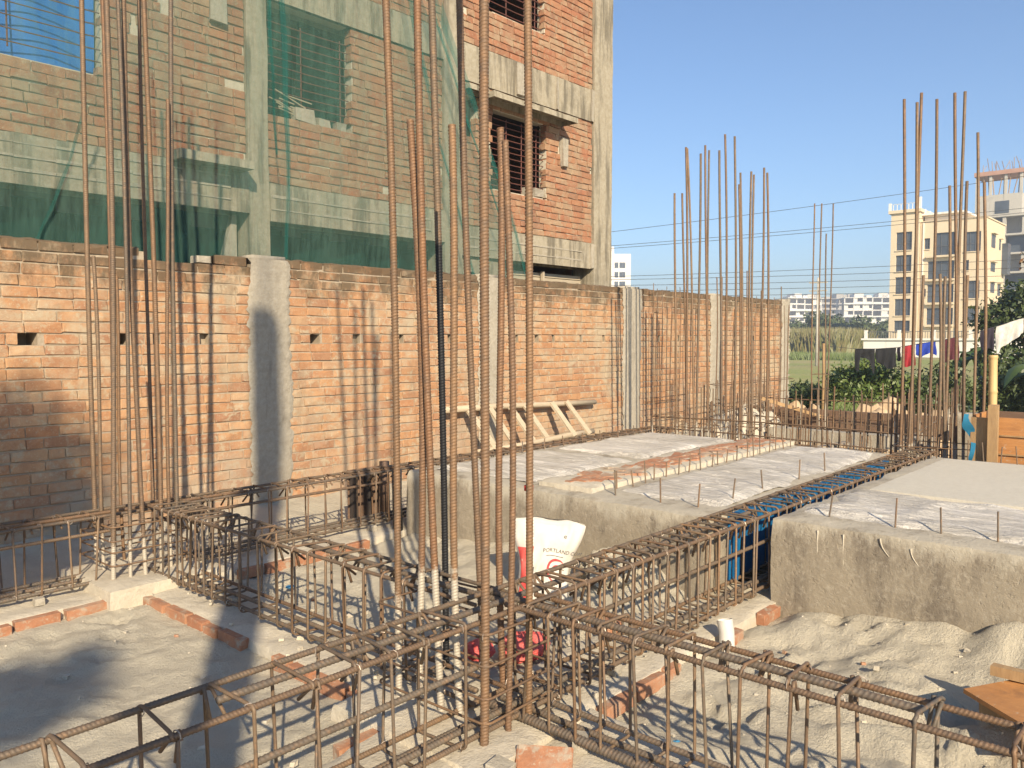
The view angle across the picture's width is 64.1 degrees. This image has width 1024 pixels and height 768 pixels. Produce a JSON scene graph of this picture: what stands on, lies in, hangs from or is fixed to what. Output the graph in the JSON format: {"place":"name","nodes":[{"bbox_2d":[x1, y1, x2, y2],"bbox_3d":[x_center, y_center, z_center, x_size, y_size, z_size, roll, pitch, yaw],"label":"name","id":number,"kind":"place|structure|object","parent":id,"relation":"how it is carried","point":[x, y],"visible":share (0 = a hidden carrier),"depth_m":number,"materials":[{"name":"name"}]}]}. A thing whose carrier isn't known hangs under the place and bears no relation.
{"place":"outdoors","nodes":[
{"label":"outdoors","id":0,"kind":"place"},
{"bbox_2d":[0,426,1023,767],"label":"sand bed","id":1,"kind":"object","parent":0,"point":[146,658],"visible":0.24,"depth_m":3.78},
{"bbox_2d":[60,550,216,610],"bbox_3d":[-2.353,1.306,5.157,0.749,0.311,0.669,3,4,42],"label":"pedestal","id":2,"kind":"object","parent":1,"relation":"on","point":[123,590],"visible":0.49,"depth_m":4.91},
{"bbox_2d":[79,0,187,579],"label":"column cage","id":3,"kind":"object","parent":2,"relation":"on","point":[110,180],"depth_m":5.05,"materials":[{"name":"metal"}]},
{"bbox_2d":[139,497,517,707],"bbox_3d":[-1.157,1.013,4.258,3.103,0.460,0.258,3,4,42],"label":"beam cage","id":4,"kind":"object","parent":2,"relation":"on","point":[295,551],"visible":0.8,"depth_m":4.23,"materials":[{"name":"metal"}]},
{"bbox_2d":[0,513,406,636],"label":"footing ledge","id":5,"kind":"object","parent":1,"relation":"on","point":[26,614],"visible":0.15,"depth_m":5.28,"materials":[{"name":"brick"}]},
{"bbox_2d":[0,425,672,603],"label":"beam cage","id":6,"kind":"object","parent":5,"relation":"on","point":[59,519],"visible":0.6,"depth_m":5.64,"materials":[{"name":"metal"}]},
{"bbox_2d":[347,461,389,518],"bbox_3d":[-1.157,0.874,6.788,0.154,0.450,0.400,3,4,42],"label":"steel form","id":7,"kind":"object","parent":5,"relation":"on","point":[366,505],"visible":0.66,"depth_m":6.79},
{"bbox_2d":[392,468,402,530],"bbox_3d":[-0.904,0.914,6.443,0.089,0.492,0.082,3,4,42],"label":"black pipe","id":8,"kind":"object","parent":5,"relation":"on","point":[400,497],"visible":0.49,"depth_m":6.42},
{"bbox_2d":[143,575,434,700],"bbox_3d":[-1.179,1.412,4.287,2.515,0.298,0.546,3,4,42],"label":"footing ledge","id":9,"kind":"object","parent":1,"relation":"on","point":[253,633],"visible":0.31,"depth_m":4.25,"materials":[{"name":"brick"}]},
{"bbox_2d":[0,235,790,544],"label":"boundary wall","id":10,"kind":"structure","parent":1,"relation":"on","point":[284,369],"depth_m":7.51,"materials":[{"name":"brick"}]},
{"bbox_2d":[190,255,210,263],"bbox_3d":[-2.667,-1.063,7.004,0.129,0.067,0.132,3,4,42],"label":"mortar lump","id":11,"kind":"object","parent":10,"relation":"on","point":[197,259],"visible":0.82,"depth_m":6.96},
{"bbox_2d":[211,255,245,266],"bbox_3d":[-2.507,-1.077,7.170,0.173,0.082,0.303,3,4,42],"label":"loose brick","id":12,"kind":"object","parent":10,"relation":"on","point":[223,260],"visible":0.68,"depth_m":7.10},
{"bbox_2d":[331,661,587,767],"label":"pedestal","id":13,"kind":"object","parent":1,"relation":"on","point":[502,742],"visible":0.41,"depth_m":3.17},
{"bbox_2d":[378,0,556,746],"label":"column cage","id":14,"kind":"object","parent":13,"relation":"on","point":[426,454],"depth_m":3.18,"materials":[{"name":"metal"}]},
{"bbox_2d":[463,638,495,660],"bbox_3d":[-0.155,1.280,3.936,0.147,0.100,0.175,3,4,42],"label":"plastic bag","id":15,"kind":"object","parent":1,"relation":"on","point":[473,648],"visible":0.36,"depth_m":3.89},
{"bbox_2d":[485,754,515,767],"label":"concrete chunk","id":16,"kind":"object","parent":1,"relation":"on","point":[498,761],"visible":1,"depth_m":2.83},
{"bbox_2d":[1,505,1003,767],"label":"grit","id":17,"kind":"object","parent":1,"relation":"on","point":[375,673],"visible":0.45,"depth_m":3.81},
{"bbox_2d":[505,630,546,663],"bbox_3d":[0.065,1.277,3.983,0.219,0.138,0.299,3,4,42],"label":"plastic bag","id":18,"kind":"object","parent":1,"relation":"on","point":[521,644],"visible":0.47,"depth_m":3.91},
{"bbox_2d":[515,516,585,600],"bbox_3d":[0.224,1.032,4.809,0.427,0.488,0.206,0,3,-2],"label":"cement bag","id":19,"kind":"object","parent":1,"relation":"on","point":[556,542],"visible":0.59,"depth_m":4.77,"materials":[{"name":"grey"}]},
{"bbox_2d":[322,581,780,767],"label":"footing ledge","id":20,"kind":"object","parent":1,"relation":"on","point":[761,608],"visible":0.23,"depth_m":3.73,"materials":[{"name":"brick"}]},
{"bbox_2d":[0,444,948,767],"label":"beam cage","id":21,"kind":"object","parent":20,"relation":"on","point":[356,668],"visible":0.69,"depth_m":3.13,"materials":[{"name":"metal"}]},
{"bbox_2d":[727,460,888,580],"bbox_3d":[2.277,0.931,5.999,0.039,0.425,2.900,3,4,42],"label":"shutter panel","id":22,"kind":"object","parent":21,"relation":"attached to","point":[748,565],"visible":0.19,"depth_m":5.26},
{"bbox_2d":[607,661,621,676],"bbox_3d":[0.461,1.283,3.682,0.051,0.050,0.053,3,5,44],"label":"spacer block","id":23,"kind":"object","parent":20,"relation":"on","point":[617,671],"depth_m":3.66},
{"bbox_2d":[579,547,639,589],"bbox_3d":[0.597,1.121,4.916,0.358,0.268,0.423,3,4,42],"label":"sand lump","id":24,"kind":"object","parent":1,"relation":"on","point":[583,565],"visible":0.28,"depth_m":4.78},
{"bbox_2d":[544,708,739,767],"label":"footing ledge","id":25,"kind":"object","parent":1,"relation":"on","point":[590,759],"visible":0.31,"depth_m":3.00,"materials":[{"name":"concrete"}]},
{"bbox_2d":[516,744,573,767],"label":"loose brick","id":26,"kind":"object","parent":25,"relation":"on","point":[534,756],"visible":0.97,"depth_m":2.90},
{"bbox_2d":[572,730,588,754],"bbox_3d":[0.253,1.321,3.012,0.059,0.060,0.072,1,3,13],"label":"concrete chunk","id":27,"kind":"object","parent":25,"relation":"on","point":[580,750],"visible":0.58,"depth_m":2.98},
{"bbox_2d":[478,590,1023,767],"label":"beam cage","id":28,"kind":"object","parent":25,"relation":"on","point":[853,686],"visible":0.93,"depth_m":2.73,"materials":[{"name":"metal"}]},
{"bbox_2d":[406,425,893,599],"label":"concrete block","id":29,"kind":"structure","parent":1,"relation":"on","point":[602,506],"depth_m":5.63,"materials":[{"name":"concrete"}]},
{"bbox_2d":[446,400,596,451],"bbox_3d":[0.312,0.458,9.886,0.408,0.534,2.832,3,4,42],"label":"timber frame","id":30,"kind":"object","parent":29,"relation":"on","point":[554,406],"visible":0.65,"depth_m":9.88,"materials":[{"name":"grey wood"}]},
{"bbox_2d":[437,451,631,481],"bbox_3d":[0.223,0.645,6.634,1.027,0.046,1.376,3,4,42],"label":"plastic sheet","id":31,"kind":"object","parent":29,"relation":"on","point":[547,464],"visible":0.71,"depth_m":6.55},
{"bbox_2d":[559,432,732,458],"bbox_3d":[1.304,0.573,7.917,1.028,0.047,1.723,3,4,42],"label":"plastic sheet","id":32,"kind":"object","parent":29,"relation":"on","point":[646,445],"visible":0.98,"depth_m":7.72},
{"bbox_2d":[623,446,871,506],"bbox_3d":[1.980,0.660,6.359,0.808,0.048,3.058,3,4,42],"label":"plastic sheet","id":33,"kind":"object","parent":29,"relation":"on","point":[779,468],"visible":0.98,"depth_m":6.01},
{"bbox_2d":[651,283,684,433],"bbox_3d":[2.380,-0.216,12.367,0.076,2.560,0.972,3,4,42],"label":"column cage","id":34,"kind":"object","parent":1,"relation":"on","point":[665,396],"depth_m":12.36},
{"bbox_2d":[674,134,728,438],"bbox_3d":[2.200,-0.690,9.461,0.525,4.333,0.470,3,4,42],"label":"column cage","id":35,"kind":"object","parent":1,"relation":"on","point":[706,206],"depth_m":9.42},
{"bbox_2d":[716,618,734,651],"bbox_3d":[1.076,1.274,4.108,0.100,0.199,0.086,3,4,42],"label":"pipe stub","id":36,"kind":"object","parent":1,"relation":"on","point":[726,628],"visible":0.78,"depth_m":4.08,"materials":[{"name":"white plastic"}]},
{"bbox_2d":[700,374,765,439],"bbox_3d":[3.237,0.595,11.757,0.073,1.389,3.590,2,4,29],"label":"rebar","id":37,"kind":"object","parent":1,"relation":"on","point":[711,415],"depth_m":11.11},
{"bbox_2d":[704,404,779,439],"bbox_3d":[3.522,0.807,12.456,1.200,0.986,2.798,3,4,42],"label":"earth heap","id":38,"kind":"object","parent":1,"relation":"on","point":[755,411],"visible":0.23,"depth_m":12.09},
{"bbox_2d":[706,397,798,438],"bbox_3d":[3.727,0.514,12.448,1.624,0.573,1.148,-3,4,-40],"label":"scrap heap","id":39,"kind":"object","parent":38,"relation":"on","point":[755,414],"visible":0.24,"depth_m":12.33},
{"bbox_2d":[762,397,820,417],"bbox_3d":[4.413,0.372,12.908,1.005,0.352,0.086,0,3,-3],"label":"plank","id":40,"kind":"object","parent":39,"relation":"on","point":[782,404],"visible":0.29,"depth_m":12.86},
{"bbox_2d":[732,136,769,439],"bbox_3d":[2.777,-0.679,9.464,0.366,4.310,0.338,3,4,42],"label":"column cage","id":41,"kind":"object","parent":1,"relation":"on","point":[750,255],"depth_m":9.43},
{"bbox_2d":[709,271,793,416],"bbox_3d":[3.933,-0.294,13.233,0.150,3.019,2.810,3,4,42],"label":"column cage","id":42,"kind":"object","parent":1,"relation":"on","point":[786,379],"depth_m":12.92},
{"bbox_2d":[750,296,785,405],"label":"column cage","id":43,"kind":"object","parent":1,"relation":"on","point":[764,353],"depth_m":14.86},
{"bbox_2d":[652,407,888,452],"bbox_3d":[2.547,0.883,8.498,2.602,1.181,0.076,3,4,43],"label":"rebar","id":44,"kind":"object","parent":1,"relation":"on","point":[761,436],"depth_m":8.47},
{"bbox_2d":[736,395,926,453],"bbox_3d":[4.051,0.778,10.638,2.502,1.249,0.073,3,4,43],"label":"rebar cage","id":45,"kind":"object","parent":1,"relation":"on","point":[821,420],"depth_m":10.60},
{"bbox_2d":[765,386,933,466],"bbox_3d":[3.559,0.742,8.801,1.802,1.428,0.076,3,4,43],"label":"rebar","id":46,"kind":"object","parent":1,"relation":"on","point":[847,431],"depth_m":8.77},
{"bbox_2d":[750,380,952,457],"bbox_3d":[5.005,0.622,12.458,3.101,1.355,0.083,3,4,42],"label":"rebar","id":47,"kind":"object","parent":1,"relation":"on","point":[844,401],"depth_m":12.36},
{"bbox_2d":[753,405,951,440],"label":"plank wall","id":48,"kind":"structure","parent":1,"relation":"on","point":[857,416],"depth_m":12.71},
{"bbox_2d":[769,426,935,452],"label":"ground beam","id":49,"kind":"structure","parent":1,"relation":"on","point":[843,436],"depth_m":11.33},
{"bbox_2d":[770,437,1023,632],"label":"concrete block","id":50,"kind":"structure","parent":1,"relation":"on","point":[843,568],"depth_m":4.28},
{"bbox_2d":[805,489,1023,545],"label":"plastic sheet","id":51,"kind":"object","parent":50,"relation":"on","point":[961,519],"visible":0.96,"depth_m":4.68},
{"bbox_2d":[870,458,1023,509],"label":"screed slab","id":52,"kind":"structure","parent":50,"relation":"on","point":[967,481],"depth_m":5.63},
{"bbox_2d":[887,377,961,467],"bbox_3d":[5.267,0.674,10.290,0.079,1.396,5.033,2,4,36],"label":"rebar","id":53,"kind":"object","parent":1,"relation":"on","point":[936,419],"depth_m":9.93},
{"bbox_2d":[895,91,986,469],"bbox_3d":[3.995,-0.546,7.582,0.638,4.256,0.580,3,4,42],"label":"column cage","id":54,"kind":"object","parent":1,"relation":"on","point":[943,394],"depth_m":7.55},
{"bbox_2d":[952,412,976,459],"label":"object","id":55,"kind":"structure","parent":1,"relation":"on","point":[959,431],"depth_m":10.92,"materials":[{"name":"concrete"}]},
{"bbox_2d":[988,355,997,404],"bbox_3d":[4.210,0.372,7.160,0.100,1.251,0.083,3,4,42],"label":"bamboo post","id":56,"kind":"object","parent":1,"relation":"on","point":[993,379],"visible":0.41,"depth_m":7.12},
{"bbox_2d":[963,663,1023,724],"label":"plywood board","id":57,"kind":"object","parent":1,"relation":"on","point":[1004,700],"visible":0.93,"depth_m":3.18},
{"bbox_2d":[970,404,1023,464],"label":"formwork box","id":58,"kind":"object","parent":1,"relation":"on","point":[996,430],"visible":0.68,"depth_m":6.96,"materials":[{"name":"brown wood"}]},
{"bbox_2d":[962,414,975,460],"bbox_3d":[3.971,0.471,7.105,0.111,0.420,0.040,3,4,42],"label":"strap","id":59,"kind":"object","parent":58,"relation":"hanging from","point":[967,426],"visible":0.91,"depth_m":7.09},
{"bbox_2d":[611,247,630,286],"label":"white tower","id":60,"kind":"structure","parent":0,"point":[621,265],"depth_m":268.25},
{"bbox_2d":[611,275,1019,285],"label":"overhead cable","id":61,"kind":"object","parent":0,"point":[818,281],"visible":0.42,"depth_m":49.72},
{"bbox_2d":[611,259,1020,276],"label":"overhead cable","id":62,"kind":"object","parent":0,"point":[816,269],"visible":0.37,"depth_m":49.67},
{"bbox_2d":[611,267,1023,279],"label":"overhead cable","id":63,"kind":"object","parent":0,"point":[809,275],"visible":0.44,"depth_m":49.69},
{"bbox_2d":[613,208,1021,245],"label":"overhead cable","id":64,"kind":"object","parent":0,"point":[816,228],"visible":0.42,"depth_m":49.53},
{"bbox_2d":[611,0,1023,299],"label":"sky","id":65,"kind":"structure","parent":0,"point":[811,94],"materials":[{"name":"blue"}]},
{"bbox_2d":[612,176,1023,231],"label":"overhead cable","id":66,"kind":"object","parent":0,"point":[811,206],"visible":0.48,"depth_m":49.46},
{"bbox_2d":[612,212,1023,248],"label":"overhead cable","id":67,"kind":"object","parent":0,"point":[822,231],"visible":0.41,"depth_m":49.54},
{"bbox_2d":[789,394,885,410],"bbox_3d":[9.239,0.557,23.999,6.251,0.385,6.212,3,4,42],"label":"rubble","id":68,"kind":"object","parent":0,"point":[840,405],"visible":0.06,"depth_m":22.91,"materials":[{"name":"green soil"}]},
{"bbox_2d":[788,354,980,412],"bbox_3d":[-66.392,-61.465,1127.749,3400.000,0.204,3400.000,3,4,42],"label":"ground","id":69,"kind":"structure","parent":0,"point":[798,369],"depth_m":55.23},
{"bbox_2d":[0,0,612,286],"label":"unfinished building","id":70,"kind":"structure","parent":69,"relation":"on","point":[250,170],"depth_m":8.56,"materials":[{"name":"brick"}]},
{"bbox_2d":[0,0,93,73],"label":"tarpaulin","id":71,"kind":"object","parent":70,"relation":"on","point":[40,55],"visible":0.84,"depth_m":6.48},
{"bbox_2d":[0,196,222,262],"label":"safety net","id":72,"kind":"object","parent":70,"relation":"hanging from","point":[35,218],"visible":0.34,"depth_m":7.04,"materials":[{"name":"green fabric"}]},
{"bbox_2d":[266,14,292,118],"bbox_3d":[-2.385,-3.146,8.158,0.404,1.124,0.058,-2,4,-36],"label":"safety net","id":73,"kind":"object","parent":70,"relation":"hanging from","point":[282,19],"visible":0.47,"depth_m":8.19,"materials":[{"name":"green fabric"}]},
{"bbox_2d":[295,21,341,128],"bbox_3d":[-2.025,-3.164,8.564,0.096,1.114,0.618,2,4,37],"label":"safety net","id":74,"kind":"object","parent":70,"relation":"hanging from","point":[306,28],"visible":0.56,"depth_m":8.60,"materials":[{"name":"green fabric"}]},
{"bbox_2d":[270,229,414,269],"bbox_3d":[-1.820,-1.279,9.027,0.114,0.738,2.300,3,4,42],"label":"safety net","id":75,"kind":"object","parent":70,"relation":"hanging from","point":[313,247],"visible":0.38,"depth_m":8.97,"materials":[{"name":"green fabric"}]},
{"bbox_2d":[775,295,822,324],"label":"frame building","id":76,"kind":"structure","parent":69,"relation":"on","point":[800,305],"depth_m":400.85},
{"bbox_2d":[789,318,810,330],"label":"tree","id":77,"kind":"object","parent":69,"relation":"on","point":[796,323],"visible":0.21,"depth_m":148.11,"materials":[{"name":"green plant"}]},
{"bbox_2d":[788,378,832,408],"bbox_3d":[7.380,0.543,20.414,1.220,1.420,1.581,1,3,20],"label":"bush","id":78,"kind":"object","parent":69,"relation":"on","point":[803,389],"visible":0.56,"depth_m":20.04,"materials":[{"name":"green plant"}]},
{"bbox_2d":[809,277,827,365],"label":"utility pole","id":79,"kind":"object","parent":69,"relation":"on","point":[816,348],"visible":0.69,"depth_m":59.80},
{"bbox_2d":[667,282,1003,290],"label":"overhead cable","id":80,"kind":"object","parent":79,"relation":"attached to","point":[835,287],"visible":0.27,"depth_m":49.74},
{"bbox_2d":[811,203,833,409],"bbox_3d":[6.040,-1.120,15.965,0.312,4.759,0.264,3,4,42],"label":"column cage","id":81,"kind":"object","parent":69,"relation":"on","point":[825,374],"depth_m":15.93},
{"bbox_2d":[821,343,824,409],"bbox_3d":[6.865,0.144,18.038,0.057,2.082,0.088,3,4,42],"label":"line prop","id":82,"kind":"object","parent":69,"relation":"on","point":[823,369],"visible":0.54,"depth_m":18.01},
{"bbox_2d":[830,318,1021,348],"bbox_3d":[9.557,-1.243,17.959,5.406,0.951,0.023,0,3,0],"label":"clothes line","id":83,"kind":"object","parent":82,"relation":"attached to","point":[926,342],"visible":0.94,"depth_m":17.97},
{"bbox_2d":[854,349,874,373],"bbox_3d":[7.777,-0.496,18.007,0.431,0.556,0.111,0,3,1],"label":"garment","id":84,"kind":"object","parent":83,"relation":"hanging from","point":[869,354],"visible":1,"depth_m":18.00,"materials":[{"name":"black fabric"}]},
{"bbox_2d":[875,348,895,368],"bbox_3d":[8.237,-0.571,18.003,0.453,0.464,0.111,0,3,0],"label":"garment","id":85,"kind":"object","parent":83,"relation":"hanging from","point":[886,357],"visible":1,"depth_m":18.00,"materials":[{"name":"black fabric"}]},
{"bbox_2d":[905,345,915,366],"bbox_3d":[8.732,-0.619,18.008,0.281,0.512,0.107,0,3,-1],"label":"garment","id":86,"kind":"object","parent":83,"relation":"hanging from","point":[907,356],"visible":0.47,"depth_m":17.99,"materials":[{"name":"red fabric"}]},
{"bbox_2d":[916,342,936,355],"bbox_3d":[9.111,-0.764,17.994,0.430,0.358,0.112,0,3,2],"label":"garment","id":87,"kind":"object","parent":83,"relation":"hanging from","point":[925,348],"visible":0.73,"depth_m":17.98,"materials":[{"name":"blue fabric"}]},
{"bbox_2d":[945,337,958,361],"bbox_3d":[9.679,-0.755,17.989,0.298,0.572,0.113,0,3,1],"label":"garment","id":88,"kind":"object","parent":83,"relation":"hanging from","point":[952,348],"visible":0.52,"depth_m":17.98,"materials":[{"name":"red fabric"}]},
{"bbox_2d":[980,328,993,351],"bbox_3d":[10.459,-0.973,17.977,0.292,0.563,0.111,0,3,1],"label":"garment","id":89,"kind":"object","parent":83,"relation":"hanging from","point":[990,338],"visible":0.72,"depth_m":17.97,"materials":[{"name":"fabric"}]},
{"bbox_2d":[995,318,1023,353],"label":"garment","id":90,"kind":"object","parent":83,"relation":"hanging from","point":[1007,333],"visible":1,"depth_m":17.96,"materials":[{"name":"white fabric"}]},
{"bbox_2d":[803,309,846,328],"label":"tree","id":91,"kind":"object","parent":69,"relation":"on","point":[834,319],"visible":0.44,"depth_m":147.77,"materials":[{"name":"green plant"}]},
{"bbox_2d":[814,294,849,319],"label":"frame building","id":92,"kind":"structure","parent":69,"relation":"on","point":[834,297],"depth_m":472.32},
{"bbox_2d":[788,326,880,353],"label":"reeds","id":93,"kind":"object","parent":69,"relation":"on","point":[800,341],"visible":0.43,"depth_m":106.79,"materials":[{"name":"green plant"}]},
{"bbox_2d":[789,350,901,360],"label":"reeds","id":94,"kind":"object","parent":69,"relation":"on","point":[845,355],"visible":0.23,"depth_m":77.66,"materials":[{"name":"green plant"}]},
{"bbox_2d":[844,314,875,330],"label":"tree","id":95,"kind":"object","parent":69,"relation":"on","point":[863,323],"visible":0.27,"depth_m":147.09,"materials":[{"name":"green plant"}]},
{"bbox_2d":[836,293,888,323],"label":"frame building","id":96,"kind":"structure","parent":69,"relation":"on","point":[875,307],"depth_m":402.92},
{"bbox_2d":[809,357,917,406],"bbox_3d":[8.140,0.291,19.032,2.481,2.082,1.914,3,4,42],"label":"bush","id":97,"kind":"object","parent":69,"relation":"on","point":[865,379],"visible":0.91,"depth_m":18.74,"materials":[{"name":"green plant"}]},
{"bbox_2d":[872,319,888,337],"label":"tree","id":98,"kind":"object","parent":69,"relation":"on","point":[882,326],"visible":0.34,"depth_m":147.30,"materials":[{"name":"green plant"}]},
{"bbox_2d":[807,396,958,457],"bbox_3d":[6.686,0.773,14.059,3.799,1.073,2.398,3,4,42],"label":"earth heap","id":99,"kind":"object","parent":69,"relation":"on","point":[877,407],"visible":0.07,"depth_m":14.36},
{"bbox_2d":[886,360,982,413],"bbox_3d":[9.690,0.358,18.718,2.047,1.982,1.719,1,3,11],"label":"bush","id":100,"kind":"object","parent":69,"relation":"on","point":[924,390],"visible":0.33,"depth_m":18.33,"materials":[{"name":"green plant"}]},
{"bbox_2d":[888,197,1010,337],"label":"apartment building","id":101,"kind":"structure","parent":69,"relation":"on","point":[998,248],"depth_m":108.86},
{"bbox_2d":[893,299,909,316],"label":"window","id":102,"kind":"structure","parent":101,"relation":"in","point":[898,302],"depth_m":110.98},
{"bbox_2d":[894,321,909,330],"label":"window","id":103,"kind":"structure","parent":101,"relation":"in","point":[898,324],"depth_m":111.10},
{"bbox_2d":[894,277,910,294],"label":"window","id":104,"kind":"structure","parent":101,"relation":"in","point":[908,279],"depth_m":110.77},
{"bbox_2d":[895,232,911,251],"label":"window","id":105,"kind":"structure","parent":101,"relation":"in","point":[908,234],"depth_m":110.21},
{"bbox_2d":[896,255,911,271],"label":"window","id":106,"kind":"structure","parent":101,"relation":"in","point":[899,259],"depth_m":110.61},
{"bbox_2d":[927,308,952,324],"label":"window","id":107,"kind":"structure","parent":101,"relation":"in","point":[936,317],"depth_m":108.52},
{"bbox_2d":[927,284,953,302],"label":"window","id":108,"kind":"structure","parent":101,"relation":"in","point":[929,292],"depth_m":108.39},
{"bbox_2d":[928,260,953,278],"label":"window","id":109,"kind":"structure","parent":101,"relation":"in","point":[940,268],"depth_m":108.00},
{"bbox_2d":[936,232,953,254],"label":"window","id":110,"kind":"structure","parent":101,"relation":"in","point":[942,238],"depth_m":107.60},
{"bbox_2d":[967,231,980,251],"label":"window","id":111,"kind":"structure","parent":101,"relation":"in","point":[971,236],"depth_m":105.36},
{"bbox_2d":[968,280,979,298],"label":"window","id":112,"kind":"structure","parent":101,"relation":"in","point":[971,295],"depth_m":105.60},
{"bbox_2d":[938,347,1023,401],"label":"banana plant","id":113,"kind":"object","parent":69,"relation":"on","point":[968,354],"visible":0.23,"depth_m":20.21,"materials":[{"name":"green plant"}]},
{"bbox_2d":[960,279,1023,362],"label":"tree","id":114,"kind":"object","parent":69,"relation":"on","point":[1009,307],"visible":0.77,"depth_m":21.62,"materials":[{"name":"green plant"}]},
{"bbox_2d":[969,333,1023,412],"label":"bush","id":115,"kind":"object","parent":69,"relation":"on","point":[1010,398],"visible":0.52,"depth_m":18.36,"materials":[{"name":"green plant"}]},
{"bbox_2d":[1003,364,1023,390],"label":"banana plant","id":116,"kind":"object","parent":69,"relation":"on","point":[1012,372],"visible":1,"depth_m":17.39,"materials":[{"name":"green plant"}]},
{"bbox_2d":[861,330,1019,358],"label":"wall","id":117,"kind":"structure","parent":0,"point":[875,343],"depth_m":89.21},
{"bbox_2d":[974,156,1023,335],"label":"grey building","id":118,"kind":"structure","parent":0,"point":[1014,223],"depth_m":134.73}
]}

